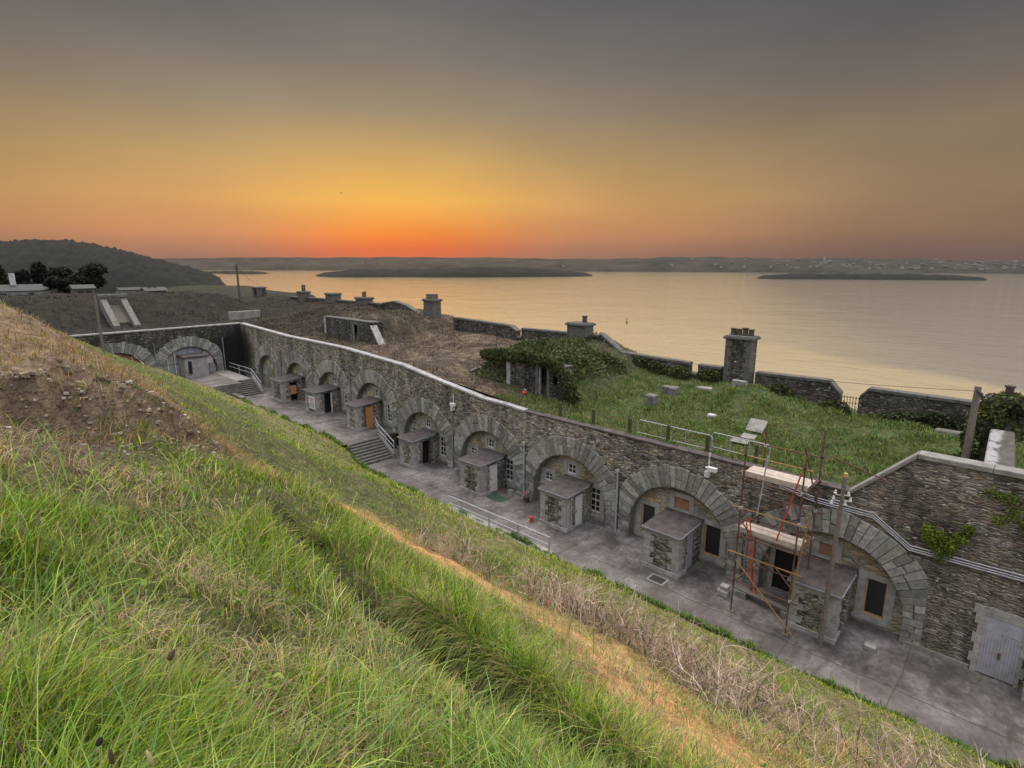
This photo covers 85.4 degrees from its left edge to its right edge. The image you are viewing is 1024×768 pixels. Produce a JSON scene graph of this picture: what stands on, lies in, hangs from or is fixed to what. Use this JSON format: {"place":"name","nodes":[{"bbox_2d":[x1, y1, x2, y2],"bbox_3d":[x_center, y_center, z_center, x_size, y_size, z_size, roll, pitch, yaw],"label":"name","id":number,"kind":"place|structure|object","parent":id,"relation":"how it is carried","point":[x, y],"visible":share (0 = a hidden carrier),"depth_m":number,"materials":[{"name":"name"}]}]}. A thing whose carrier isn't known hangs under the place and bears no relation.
{"place":"outdoors","nodes":[
{"label":"outdoors","id":0,"kind":"place"},
{"bbox_2d":[0,239,225,292],"bbox_3d":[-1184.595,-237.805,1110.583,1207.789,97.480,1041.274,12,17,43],"label":"wooded hill","id":1,"kind":"structure","parent":0,"point":[128,269],"depth_m":953.66,"materials":[{"name":"plant"}]},
{"bbox_2d":[0,285,398,435],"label":"headland ground","id":2,"kind":"structure","parent":0,"point":[216,306],"depth_m":66.89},
{"bbox_2d":[0,265,9,284],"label":"dark tree","id":3,"kind":"object","parent":2,"relation":"on","point":[3,280],"visible":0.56,"depth_m":101.81,"materials":[{"name":"green plant"}]},
{"bbox_2d":[14,269,32,283],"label":"dark tree","id":4,"kind":"object","parent":2,"relation":"on","point":[22,276],"visible":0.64,"depth_m":104.48,"materials":[{"name":"green plant"}]},
{"bbox_2d":[0,273,52,295],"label":"cottage","id":5,"kind":"structure","parent":2,"relation":"on","point":[13,288],"depth_m":96.42,"materials":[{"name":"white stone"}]},
{"bbox_2d":[29,260,47,283],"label":"dark tree","id":6,"kind":"object","parent":2,"relation":"on","point":[38,273],"visible":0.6,"depth_m":105.41,"materials":[{"name":"green plant"}]},
{"bbox_2d":[46,266,74,292],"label":"dark tree","id":7,"kind":"object","parent":2,"relation":"on","point":[62,272],"visible":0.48,"depth_m":108.63,"materials":[{"name":"green plant"}]},
{"bbox_2d":[41,276,81,292],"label":"dark tree","id":8,"kind":"object","parent":2,"relation":"on","point":[57,283],"visible":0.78,"depth_m":97.66,"materials":[{"name":"green plant"}]},
{"bbox_2d":[68,284,95,292],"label":"cottage","id":9,"kind":"structure","parent":2,"relation":"on","point":[86,288],"depth_m":95.62,"materials":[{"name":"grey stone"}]},
{"bbox_2d":[64,263,108,288],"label":"dark tree","id":10,"kind":"object","parent":2,"relation":"on","point":[90,273],"visible":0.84,"depth_m":108.47,"materials":[{"name":"green plant"}]},
{"bbox_2d":[97,294,140,328],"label":"bank stair","id":11,"kind":"object","parent":2,"relation":"on","point":[117,316],"visible":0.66,"depth_m":61.90,"materials":[{"name":"stone"}]},
{"bbox_2d":[114,287,140,292],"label":"shed","id":12,"kind":"structure","parent":2,"relation":"on","point":[126,289],"depth_m":90.48,"materials":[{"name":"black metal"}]},
{"bbox_2d":[139,283,167,292],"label":"stone hut","id":13,"kind":"object","parent":2,"relation":"on","point":[154,288],"visible":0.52,"depth_m":84.48,"materials":[{"name":"grey stone"}]},
{"bbox_2d":[228,310,260,319],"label":"concrete wall","id":14,"kind":"structure","parent":2,"relation":"on","point":[236,315],"depth_m":69.48,"materials":[{"name":"concrete"}]},
{"bbox_2d":[251,286,266,295],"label":"stone chimney","id":15,"kind":"object","parent":2,"relation":"on","point":[258,290],"visible":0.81,"depth_m":93.75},
{"bbox_2d":[296,285,310,301],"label":"stone chimney","id":16,"kind":"object","parent":2,"relation":"on","point":[303,294],"visible":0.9,"depth_m":82.82,"materials":[{"name":"stone"}]},
{"bbox_2d":[0,290,638,407],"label":"dry tufts","id":17,"kind":"object","parent":2,"relation":"on","point":[428,342],"visible":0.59,"depth_m":58.49,"materials":[{"name":"brown plant"}]},
{"bbox_2d":[324,292,341,302],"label":"stone chimney","id":18,"kind":"object","parent":2,"relation":"on","point":[331,297],"visible":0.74,"depth_m":76.75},
{"bbox_2d":[289,296,382,308],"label":"parapet wall","id":19,"kind":"structure","parent":2,"relation":"on","point":[375,304],"depth_m":76.66,"materials":[{"name":"stone"}]},
{"bbox_2d":[184,372,245,399],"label":"landing","id":20,"kind":"object","parent":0,"point":[224,384],"visible":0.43,"depth_m":59.02,"materials":[{"name":"concrete"}]},
{"bbox_2d":[69,322,244,375],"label":"return wall","id":21,"kind":"structure","parent":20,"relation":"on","point":[221,344],"depth_m":61.97,"materials":[{"name":"stone"}]},
{"bbox_2d":[176,352,208,377],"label":"cement hut","id":22,"kind":"object","parent":20,"relation":"on","point":[192,365],"visible":1,"depth_m":61.83,"materials":[{"name":"concrete"}]},
{"bbox_2d":[0,300,1004,767],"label":"grass bank","id":23,"kind":"structure","parent":0,"point":[94,407],"depth_m":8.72,"materials":[{"name":"plant"}]},
{"bbox_2d":[93,295,104,350],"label":"wooden pole","id":24,"kind":"object","parent":23,"relation":"on","point":[99,326],"visible":0.79,"depth_m":50.35,"materials":[{"name":"brown wood"}]},
{"bbox_2d":[0,354,267,483],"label":"bank stones","id":25,"kind":"object","parent":23,"relation":"on","point":[27,374],"visible":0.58,"depth_m":8.52,"materials":[{"name":"stone"}]},
{"bbox_2d":[167,649,174,767],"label":"plantain","id":26,"kind":"object","parent":23,"relation":"on","point":[171,654],"visible":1,"depth_m":1.57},
{"bbox_2d":[0,448,801,767],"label":"broad leaf weeds","id":27,"kind":"object","parent":23,"relation":"on","point":[290,674],"visible":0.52,"depth_m":3.39,"materials":[{"name":"green plant"}]},
{"bbox_2d":[208,435,639,767],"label":"furrow grass","id":28,"kind":"structure","parent":23,"relation":"on","point":[448,637],"depth_m":5.72,"materials":[{"name":"plant"}]},
{"bbox_2d":[0,303,905,767],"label":"dry thatch","id":29,"kind":"object","parent":23,"relation":"on","point":[234,585],"visible":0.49,"depth_m":4.57,"materials":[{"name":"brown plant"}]},
{"bbox_2d":[413,509,1020,767],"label":"dry brambles","id":30,"kind":"object","parent":23,"relation":"on","point":[567,598],"visible":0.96,"depth_m":13.24,"materials":[{"name":"plant"}]},
{"bbox_2d":[0,0,1023,260],"label":"sky","id":31,"kind":"structure","parent":0,"point":[542,129],"materials":[{"name":"orange"}]},
{"bbox_2d":[136,270,1023,446],"bbox_3d":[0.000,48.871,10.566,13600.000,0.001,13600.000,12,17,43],"label":"sea water","id":32,"kind":"structure","parent":0,"point":[955,336],"depth_m":562.26,"materials":[{"name":"liquid"}]},
{"bbox_2d":[205,271,268,273],"bbox_3d":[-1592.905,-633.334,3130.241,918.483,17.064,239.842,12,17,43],"label":"spit","id":33,"kind":"structure","parent":32,"relation":"in","point":[239,272],"depth_m":2865.06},
{"bbox_2d":[315,266,592,276],"bbox_3d":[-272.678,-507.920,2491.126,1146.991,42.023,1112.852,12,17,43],"label":"wooded spit","id":34,"kind":"structure","parent":32,"relation":"in","point":[477,271],"depth_m":2183.96,"materials":[{"name":"plant"}]},
{"bbox_2d":[153,257,1023,273],"bbox_3d":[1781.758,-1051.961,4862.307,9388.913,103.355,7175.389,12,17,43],"label":"shore","id":35,"kind":"structure","parent":0,"point":[697,264],"depth_m":3736.75,"materials":[{"name":"grey"}]},
{"bbox_2d":[280,258,1023,269],"bbox_3d":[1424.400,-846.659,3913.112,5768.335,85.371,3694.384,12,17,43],"label":"town houses","id":36,"kind":"structure","parent":35,"relation":"on","point":[932,268],"depth_m":3238.22,"materials":[{"name":"white"}]},
{"bbox_2d":[245,384,1023,766],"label":"pavement","id":37,"kind":"structure","parent":0,"point":[969,706],"depth_m":23.45,"materials":[{"name":"concrete"}]},
{"bbox_2d":[214,370,251,380],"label":"stone landing","id":38,"kind":"object","parent":37,"relation":"on","point":[232,375],"visible":0.36,"depth_m":62.90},
{"bbox_2d":[233,376,263,395],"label":"stone steps","id":39,"kind":"structure","parent":37,"relation":"on","point":[250,387],"depth_m":60.13,"materials":[{"name":"stone"}]},
{"bbox_2d":[269,373,304,402],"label":"stone porch","id":40,"kind":"object","parent":37,"relation":"on","point":[288,388],"visible":1,"depth_m":57.07,"materials":[{"name":"stone"}]},
{"bbox_2d":[303,384,340,415],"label":"stone porch","id":41,"kind":"object","parent":37,"relation":"on","point":[327,397],"visible":1,"depth_m":52.34,"materials":[{"name":"stone"}]},
{"bbox_2d":[344,396,382,431],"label":"stone porch","id":42,"kind":"object","parent":37,"relation":"on","point":[362,413],"visible":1,"depth_m":47.17,"materials":[{"name":"stone"}]},
{"bbox_2d":[365,406,373,428],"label":"door","id":43,"kind":"structure","parent":42,"relation":"in","point":[369,410],"depth_m":47.31,"materials":[{"name":"orange wood"}]},
{"bbox_2d":[346,433,395,464],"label":"stone steps","id":44,"kind":"structure","parent":37,"relation":"on","point":[379,448],"depth_m":43.79,"materials":[{"name":"stone"}]},
{"bbox_2d":[397,428,438,468],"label":"stone porch","id":45,"kind":"object","parent":37,"relation":"on","point":[419,448],"visible":1,"depth_m":42.30,"materials":[{"name":"stone"}]},
{"bbox_2d":[458,448,506,496],"bbox_3d":[-1.981,6.033,37.871,2.260,2.400,2.565,12,17,43],"label":"stone porch","id":46,"kind":"object","parent":37,"relation":"on","point":[483,472],"visible":1,"depth_m":37.28,"materials":[{"name":"stone"}]},
{"bbox_2d":[490,464,496,491],"bbox_3d":[-1.265,6.316,37.343,0.090,1.930,0.760,12,17,43],"label":"door","id":47,"kind":"structure","parent":46,"relation":"in","point":[493,468],"depth_m":37.34,"materials":[{"name":"white paint"}]},
{"bbox_2d":[449,506,554,554],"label":"concrete kerb","id":48,"kind":"structure","parent":37,"relation":"on","point":[504,530],"depth_m":31.77,"materials":[{"name":"concrete"}]},
{"bbox_2d":[449,496,549,552],"bbox_3d":[-0.968,7.955,31.726,7.906,1.141,0.148,11,16,41],"label":"handrail","id":49,"kind":"object","parent":48,"relation":"on","point":[489,520],"visible":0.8,"depth_m":31.26,"materials":[{"name":"metal"}]},
{"bbox_2d":[537,474,592,532],"bbox_3d":[3.184,7.085,33.004,2.210,2.400,2.565,12,17,43],"label":"stone porch","id":50,"kind":"object","parent":37,"relation":"on","point":[565,503],"visible":1,"depth_m":32.42,"materials":[{"name":"stone"}]},
{"bbox_2d":[575,493,582,525],"bbox_3d":[3.883,7.365,32.493,0.090,1.930,0.760,12,17,43],"label":"door","id":51,"kind":"structure","parent":50,"relation":"in","point":[578,503],"depth_m":32.49,"materials":[{"name":"white paint"}]},
{"bbox_2d":[233,394,1023,767],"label":"lane edge weeds","id":52,"kind":"object","parent":37,"relation":"on","point":[721,630],"visible":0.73,"depth_m":23.77,"materials":[{"name":"green plant"}]},
{"bbox_2d":[240,323,1023,689],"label":"casemate wall","id":53,"kind":"structure","parent":37,"relation":"on","point":[964,607],"depth_m":25.89,"materials":[{"name":"stone"}]},
{"bbox_2d":[384,400,391,427],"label":"window","id":54,"kind":"structure","parent":53,"relation":"in","point":[387,413],"depth_m":47.63,"materials":[{"name":"stone"}]},
{"bbox_2d":[437,433,447,462],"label":"window","id":55,"kind":"structure","parent":53,"relation":"in","point":[442,446],"depth_m":42.97,"materials":[{"name":"stone"}]},
{"bbox_2d":[484,434,495,450],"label":"window","id":56,"kind":"structure","parent":53,"relation":"in","point":[490,441],"depth_m":38.95,"materials":[{"name":"stone"}]},
{"bbox_2d":[506,455,515,488],"bbox_3d":[-0.174,5.954,38.025,1.490,2.230,0.215,12,17,43],"label":"window","id":57,"kind":"structure","parent":53,"relation":"in","point":[510,470],"depth_m":38.02,"materials":[{"name":"stone"}]},
{"bbox_2d":[540,467,555,483],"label":"window","id":58,"kind":"structure","parent":53,"relation":"in","point":[548,474],"depth_m":35.60,"materials":[{"name":"stone"}]},
{"bbox_2d":[563,458,578,477],"bbox_3d":[3.674,5.208,34.069,1.260,1.200,0.215,12,17,43],"label":"window","id":59,"kind":"structure","parent":53,"relation":"in","point":[571,467],"depth_m":34.09,"materials":[{"name":"stone"}]},
{"bbox_2d":[591,483,604,521],"bbox_3d":[4.974,7.002,33.175,1.490,2.230,0.215,12,17,43],"label":"window","id":60,"kind":"structure","parent":53,"relation":"in","point":[597,502],"depth_m":33.08,"materials":[{"name":"stone"}]},
{"bbox_2d":[634,498,660,536],"bbox_3d":[7.548,7.502,30.745,1.540,2.280,0.215,12,17,43],"label":"window","id":61,"kind":"structure","parent":53,"relation":"in","point":[646,509],"depth_m":30.89,"materials":[{"name":"stone"}]},
{"bbox_2d":[669,490,694,514],"bbox_3d":[8.927,6.288,29.122,1.470,1.180,0.215,12,17,43],"label":"window","id":62,"kind":"structure","parent":53,"relation":"in","point":[681,502],"depth_m":29.14,"materials":[{"name":"stone"}]},
{"bbox_2d":[700,517,725,567],"bbox_3d":[10.194,8.041,28.252,1.590,2.280,0.215,12,17,43],"label":"window","id":63,"kind":"structure","parent":53,"relation":"in","point":[713,541],"depth_m":28.27,"materials":[{"name":"stone"}]},
{"bbox_2d":[767,543,803,591],"bbox_3d":[13.113,8.519,26.257,1.500,2.350,1.235,12,17,43],"label":"doorway","id":64,"kind":"structure","parent":53,"relation":"in","point":[781,559],"depth_m":26.09,"materials":[{"name":"stone"}]},
{"bbox_2d":[812,534,842,563],"bbox_3d":[13.898,7.300,24.439,1.260,1.120,0.215,12,17,43],"label":"window","id":65,"kind":"structure","parent":53,"relation":"in","point":[822,549],"depth_m":24.51,"materials":[{"name":"stone"}]},
{"bbox_2d":[851,569,896,630],"bbox_3d":[15.316,9.085,23.426,1.500,2.280,0.215,12,17,43],"label":"window","id":66,"kind":"structure","parent":53,"relation":"in","point":[875,596],"depth_m":23.46,"materials":[{"name":"stone"}]},
{"bbox_2d":[921,522,976,561],"bbox_3d":[16.307,5.905,20.882,1.634,1.749,0.367,12,17,43],"label":"wall weed","id":67,"kind":"object","parent":53,"relation":"attached to","point":[929,534],"depth_m":20.89,"materials":[{"name":"green plant"}]},
{"bbox_2d":[967,603,1023,687],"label":"doorway","id":68,"kind":"structure","parent":53,"relation":"in","point":[982,611],"depth_m":20.41,"materials":[{"name":"stone"}]},
{"bbox_2d":[976,616,1023,684],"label":"double door","id":69,"kind":"structure","parent":53,"relation":"in","point":[1001,643],"depth_m":20.31,"materials":[{"name":"blue paint"}]},
{"bbox_2d":[1001,491,1021,504],"bbox_3d":[17.467,3.974,19.366,0.619,0.599,0.247,12,17,43],"label":"wall weed","id":70,"kind":"object","parent":53,"relation":"attached to","point":[1006,496],"depth_m":19.40,"materials":[{"name":"green plant"}]},
{"bbox_2d":[1006,504,1023,520],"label":"wall weed","id":71,"kind":"object","parent":53,"relation":"attached to","point":[1013,513],"depth_m":19.38,"materials":[{"name":"green plant"}]},
{"bbox_2d":[646,573,668,585],"bbox_3d":[7.083,9.525,27.047,0.900,0.041,0.700,12,17,43],"label":"drain cover","id":72,"kind":"object","parent":37,"relation":"on","point":[657,579],"visible":1,"depth_m":27.01,"materials":[{"name":"black metal"}]},
{"bbox_2d":[641,507,704,579],"bbox_3d":[8.170,8.101,28.306,2.160,2.400,2.565,12,17,43],"label":"stone porch","id":73,"kind":"object","parent":37,"relation":"on","point":[672,543],"visible":1,"depth_m":27.72,"materials":[{"name":"stone"}]},
{"bbox_2d":[685,532,693,568],"bbox_3d":[8.850,8.377,27.813,0.090,1.930,0.760,12,17,43],"label":"door","id":74,"kind":"structure","parent":73,"relation":"in","point":[690,538],"depth_m":27.82,"materials":[{"name":"grey paint"}]},
{"bbox_2d":[717,582,730,597],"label":"stone blocks","id":75,"kind":"object","parent":37,"relation":"on","point":[724,590],"depth_m":25.65,"materials":[{"name":"stone"}]},
{"bbox_2d":[734,584,786,618],"bbox_3d":[11.311,9.826,24.897,0.442,0.370,2.853,-10,16,-38],"label":"timber plank","id":76,"kind":"object","parent":37,"relation":"on","point":[743,593],"visible":0.7,"depth_m":25.07,"materials":[{"name":"grey wood"}]},
{"bbox_2d":[726,423,892,636],"bbox_3d":[12.090,6.112,22.954,5.162,8.450,2.628,12,17,43],"label":"scaffold","id":77,"kind":"object","parent":37,"relation":"on","point":[763,473],"visible":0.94,"depth_m":23.05,"materials":[{"name":"metal"}]},
{"bbox_2d":[784,553,857,644],"bbox_3d":[13.138,9.113,23.626,2.060,2.400,2.565,12,17,43],"label":"stone porch","id":78,"kind":"object","parent":37,"relation":"on","point":[805,615],"visible":0.84,"depth_m":23.02,"materials":[{"name":"stone"}]},
{"bbox_2d":[817,473,851,645],"bbox_3d":[12.488,7.101,21.601,0.720,7.692,0.334,12,17,43],"label":"lamp post","id":79,"kind":"object","parent":37,"relation":"on","point":[842,504],"visible":0.99,"depth_m":21.50,"materials":[{"name":"brown wood"}]},
{"bbox_2d":[250,303,1023,500],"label":"rampart ground","id":80,"kind":"structure","parent":0,"point":[419,334],"depth_m":39.74,"materials":[{"name":"soil"}]},
{"bbox_2d":[324,316,384,344],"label":"stone shelter","id":81,"kind":"object","parent":80,"relation":"on","point":[347,328],"visible":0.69,"depth_m":55.83,"materials":[{"name":"stone"}]},
{"bbox_2d":[350,321,359,340],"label":"doorway","id":82,"kind":"structure","parent":81,"relation":"in","point":[352,323],"depth_m":55.81,"materials":[{"name":"stone"}]},
{"bbox_2d":[354,291,374,304],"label":"stone chimney","id":83,"kind":"object","parent":80,"relation":"on","point":[363,299],"visible":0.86,"depth_m":71.40,"materials":[{"name":"stone"}]},
{"bbox_2d":[382,300,420,312],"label":"parapet wall","id":84,"kind":"structure","parent":80,"relation":"on","point":[392,305],"depth_m":66.98,"materials":[{"name":"stone"}]},
{"bbox_2d":[422,294,442,317],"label":"stone chimney","id":85,"kind":"object","parent":80,"relation":"on","point":[432,305],"visible":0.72,"depth_m":60.58,"materials":[{"name":"stone"}]},
{"bbox_2d":[453,317,520,340],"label":"parapet wall","id":86,"kind":"structure","parent":80,"relation":"on","point":[507,331],"depth_m":56.70,"materials":[{"name":"stone"}]},
{"bbox_2d":[506,360,573,400],"bbox_3d":[1.895,-0.187,39.122,5.260,2.930,1.250,12,17,43],"label":"stone shelter","id":87,"kind":"object","parent":80,"relation":"on","point":[528,378],"visible":0.37,"depth_m":38.69,"materials":[{"name":"stone"}]},
{"bbox_2d":[535,365,549,399],"bbox_3d":[2.160,-0.230,38.141,1.240,2.430,0.250,12,17,43],"label":"doorway","id":88,"kind":"structure","parent":87,"relation":"in","point":[548,373],"depth_m":38.26,"materials":[{"name":"stone"}]},
{"bbox_2d":[474,332,631,403],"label":"ivy","id":89,"kind":"object","parent":80,"relation":"on","point":[528,352],"visible":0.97,"depth_m":40.49,"materials":[{"name":"green plant"}]},
{"bbox_2d":[521,327,599,340],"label":"parapet wall","id":90,"kind":"structure","parent":80,"relation":"on","point":[527,333],"depth_m":51.73,"materials":[{"name":"stone"}]},
{"bbox_2d":[565,316,595,338],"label":"stone chimney","id":91,"kind":"object","parent":80,"relation":"on","point":[583,328],"visible":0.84,"depth_m":47.43,"materials":[{"name":"stone"}]},
{"bbox_2d":[600,332,692,378],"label":"parapet wall","id":92,"kind":"structure","parent":80,"relation":"on","point":[609,341],"depth_m":44.03,"materials":[{"name":"stone"}]},
{"bbox_2d":[536,400,759,463],"bbox_3d":[6.567,2.476,30.799,14.001,1.368,0.178,12,17,43],"label":"wooden fence","id":93,"kind":"object","parent":80,"relation":"on","point":[707,442],"visible":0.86,"depth_m":29.21,"materials":[{"name":"wood"}]},
{"bbox_2d":[644,393,658,406],"bbox_3d":[9.167,1.152,36.516,0.846,0.974,0.657,12,17,43],"label":"stone block","id":94,"kind":"object","parent":80,"relation":"on","point":[652,399],"depth_m":36.28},
{"bbox_2d":[662,385,678,396],"bbox_3d":[10.982,0.513,38.451,1.080,0.809,0.783,12,17,43],"label":"stone block","id":95,"kind":"object","parent":80,"relation":"on","point":[669,390],"depth_m":38.14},
{"bbox_2d":[637,419,712,452],"bbox_3d":[8.519,2.730,29.314,4.351,0.974,0.051,12,17,43],"label":"railing","id":96,"kind":"object","parent":80,"relation":"on","point":[677,428],"visible":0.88,"depth_m":28.93,"materials":[{"name":"metal"}]},
{"bbox_2d":[697,363,723,379],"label":"parapet wall","id":97,"kind":"structure","parent":80,"relation":"on","point":[719,369],"depth_m":40.83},
{"bbox_2d":[710,432,770,463],"bbox_3d":[11.140,3.127,27.170,0.051,1.004,2.955,-11,16,-42],"label":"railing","id":98,"kind":"object","parent":80,"relation":"on","point":[738,438],"visible":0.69,"depth_m":27.32,"materials":[{"name":"metal"}]},
{"bbox_2d":[722,328,760,383],"bbox_3d":[16.222,-1.501,39.524,2.070,5.030,1.470,12,17,43],"label":"stone chimney","id":99,"kind":"object","parent":80,"relation":"on","point":[740,351],"visible":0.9,"depth_m":38.97,"materials":[{"name":"stone"}]},
{"bbox_2d":[493,344,1023,486],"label":"rampart grass","id":100,"kind":"structure","parent":80,"relation":"on","point":[813,462],"depth_m":32.23,"materials":[{"name":"plant"}]},
{"bbox_2d":[745,418,767,432],"bbox_3d":[13.845,2.356,31.422,0.950,0.568,0.784,12,17,43],"label":"metal sheet","id":101,"kind":"object","parent":100,"relation":"on","point":[753,425],"visible":1,"depth_m":31.40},
{"bbox_2d":[754,371,842,408],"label":"parapet wall","id":102,"kind":"structure","parent":80,"relation":"on","point":[816,390],"depth_m":36.42,"materials":[{"name":"stone"}]},
{"bbox_2d":[631,355,978,431],"bbox_3d":[17.921,0.510,37.285,23.476,2.593,1.243,12,17,43],"label":"ivy","id":103,"kind":"object","parent":80,"relation":"on","point":[932,418],"visible":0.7,"depth_m":35.34,"materials":[{"name":"green plant"}]},
{"bbox_2d":[857,386,1023,434],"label":"parapet wall","id":104,"kind":"structure","parent":80,"relation":"on","point":[875,400],"depth_m":32.65,"materials":[{"name":"stone"}]},
{"bbox_2d":[935,428,960,437],"bbox_3d":[23.527,2.806,29.851,1.396,0.665,0.584,12,17,43],"label":"stone slab","id":105,"kind":"object","parent":80,"relation":"on","point":[948,431],"depth_m":29.74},
{"bbox_2d":[961,386,983,458],"bbox_3d":[19.637,2.396,23.819,0.320,4.650,0.473,4,13,19],"label":"wooden pole","id":106,"kind":"object","parent":80,"relation":"on","point":[971,424],"visible":0.75,"depth_m":23.65,"materials":[{"name":"grey wood"}]},
{"bbox_2d":[676,360,969,390],"bbox_3d":[16.096,-0.748,32.918,0.020,1.970,20.265,-5,13,-20],"label":"overhead cable","id":107,"kind":"object","parent":106,"relation":"hanging from","point":[836,381],"visible":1,"depth_m":29.13,"materials":[{"name":"black metal"}]},
{"bbox_2d":[984,429,1014,466],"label":"end wall","id":108,"kind":"structure","parent":80,"relation":"on","point":[1000,449],"depth_m":21.91,"materials":[{"name":"paint"}]},
{"bbox_2d":[978,385,1022,461],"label":"stone chimney","id":109,"kind":"object","parent":80,"relation":"on","point":[1009,389],"visible":0.28,"depth_m":24.24,"materials":[{"name":"stone"}]},
{"bbox_2d":[951,390,1023,460],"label":"ivy","id":110,"kind":"object","parent":109,"relation":"attached to","point":[983,414],"visible":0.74,"depth_m":24.03,"materials":[{"name":"green plant"}]},
{"bbox_2d":[757,273,986,280],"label":"island","id":111,"kind":"structure","parent":0,"point":[870,276],"depth_m":1835.28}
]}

